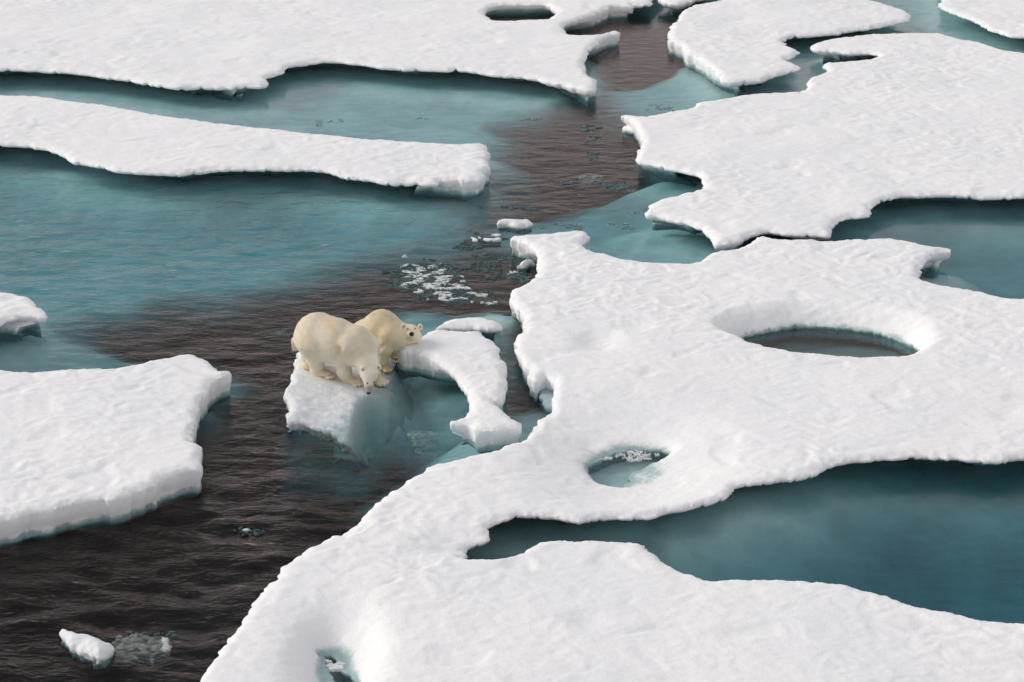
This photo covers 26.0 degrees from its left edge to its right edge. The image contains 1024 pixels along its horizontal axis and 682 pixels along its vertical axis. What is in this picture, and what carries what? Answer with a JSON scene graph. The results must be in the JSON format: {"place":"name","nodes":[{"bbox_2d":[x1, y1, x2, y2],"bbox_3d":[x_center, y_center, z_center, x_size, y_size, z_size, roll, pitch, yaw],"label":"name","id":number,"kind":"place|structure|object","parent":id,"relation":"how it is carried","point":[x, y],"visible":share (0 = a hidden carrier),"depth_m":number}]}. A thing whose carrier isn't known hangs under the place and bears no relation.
{"place":"outdoors","nodes":[
{"label":"outdoors","id":0,"kind":"place"},
{"bbox_2d":[0,13,657,634],"bbox_3d":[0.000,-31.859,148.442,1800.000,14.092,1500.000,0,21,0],"label":"sea water","id":1,"kind":"structure","parent":0,"point":[194,255],"depth_m":53.99},
{"bbox_2d":[0,292,47,340],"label":"ice floe","id":2,"kind":"object","parent":1,"relation":"on","point":[21,317],"visible":1,"depth_m":46.54},
{"bbox_2d":[59,629,114,669],"bbox_3d":[-6.503,4.657,33.764,1.160,0.345,0.436,15,25,34],"label":"ice chunk","id":3,"kind":"object","parent":1,"relation":"on","point":[97,653],"visible":1,"depth_m":33.55},
{"bbox_2d":[0,354,231,547],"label":"ice floe","id":4,"kind":"object","parent":1,"relation":"on","point":[99,450],"visible":1,"depth_m":39.86},
{"bbox_2d":[0,95,490,201],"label":"ice floe","id":5,"kind":"object","parent":1,"relation":"on","point":[116,140],"visible":0.98,"depth_m":57.83},
{"bbox_2d":[0,0,652,105],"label":"ice floe","id":6,"kind":"object","parent":1,"relation":"on","point":[232,49],"visible":0.99,"depth_m":69.46},
{"bbox_2d":[122,125,634,641],"bbox_3d":[-2.218,-0.747,47.979,4.207,0.046,30.643,7,22,18],"label":"dark slush","id":7,"kind":"object","parent":1,"relation":"on","point":[400,277],"visible":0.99,"depth_m":50.02},
{"bbox_2d":[283,330,521,470],"bbox_3d":[-2.104,1.515,43.783,4.580,2.196,5.986,0,21,0],"label":"ice floe","id":8,"kind":"object","parent":1,"relation":"on","point":[350,420],"visible":0.73,"depth_m":42.92},
{"bbox_2d":[291,312,390,394],"bbox_3d":[-3.454,0.202,43.520,2.094,1.476,1.077,8,22,19],"label":"polar bear","id":9,"kind":"object","parent":8,"relation":"on","point":[319,340],"visible":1,"depth_m":43.09},
{"bbox_2d":[354,309,422,372],"bbox_3d":[-2.631,-0.070,44.733,1.606,1.166,0.936,15,26,35],"label":"polar bear","id":10,"kind":"object","parent":8,"relation":"on","point":[393,333],"visible":0.67,"depth_m":44.34},
{"bbox_2d":[160,255,659,671],"bbox_3d":[-0.485,1.589,41.889,7.121,0.050,19.120,3,21,8],"label":"white slush","id":11,"kind":"object","parent":1,"relation":"on","point":[331,666],"visible":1,"depth_m":48.59},
{"bbox_2d":[436,317,502,342],"bbox_3d":[-0.896,-0.140,46.605,1.399,0.668,0.688,0,21,0],"label":"ice floe","id":12,"kind":"object","parent":1,"relation":"on","point":[488,329],"visible":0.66,"depth_m":46.37},
{"bbox_2d":[471,237,477,247],"bbox_3d":[-0.898,-2.326,52.257,0.144,0.214,0.348,-9,23,-23],"label":"ice chunk","id":13,"kind":"object","parent":1,"relation":"on","point":[475,240],"visible":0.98,"depth_m":52.14},
{"bbox_2d":[478,236,501,247],"bbox_3d":[-0.533,-2.328,52.200,0.607,0.225,0.260,4,21,10],"label":"ice chunk","id":14,"kind":"object","parent":1,"relation":"on","point":[498,240],"visible":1,"depth_m":52.12},
{"bbox_2d":[491,234,500,237],"bbox_3d":[-0.369,-2.432,52.524,0.239,0.232,0.145,0,21,0],"label":"ice chunk","id":15,"kind":"object","parent":1,"relation":"on","point":[495,235],"visible":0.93,"depth_m":52.48},
{"bbox_2d":[497,219,532,234],"bbox_3d":[0.073,-2.767,53.219,0.877,0.312,0.582,0,21,0],"label":"ice chunk","id":16,"kind":"object","parent":1,"relation":"on","point":[519,226],"visible":1,"depth_m":53.07},
{"bbox_2d":[517,259,535,272],"bbox_3d":[0.297,-1.690,50.375,0.540,0.320,0.255,-19,28,-40],"label":"ice chunk","id":17,"kind":"object","parent":1,"relation":"on","point":[526,266],"visible":1,"depth_m":50.29},
{"bbox_2d":[200,231,1023,681],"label":"ice floe","id":18,"kind":"object","parent":1,"relation":"on","point":[694,383],"visible":1,"depth_m":39.07},
{"bbox_2d":[658,0,706,17],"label":"ice floe","id":19,"kind":"object","parent":1,"relation":"on","point":[677,7],"visible":0.91,"depth_m":74.77},
{"bbox_2d":[667,0,910,95],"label":"ice floe","id":20,"kind":"object","parent":1,"relation":"on","point":[734,46],"visible":1,"depth_m":70.69},
{"bbox_2d":[621,33,1023,252],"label":"ice floe","id":21,"kind":"object","parent":1,"relation":"on","point":[862,126],"visible":0.98,"depth_m":58.38},
{"bbox_2d":[938,0,1023,38],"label":"ice floe","id":22,"kind":"object","parent":1,"relation":"on","point":[1003,18],"visible":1,"depth_m":72.84},
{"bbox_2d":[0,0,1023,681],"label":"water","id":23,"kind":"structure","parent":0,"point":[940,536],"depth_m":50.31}
]}

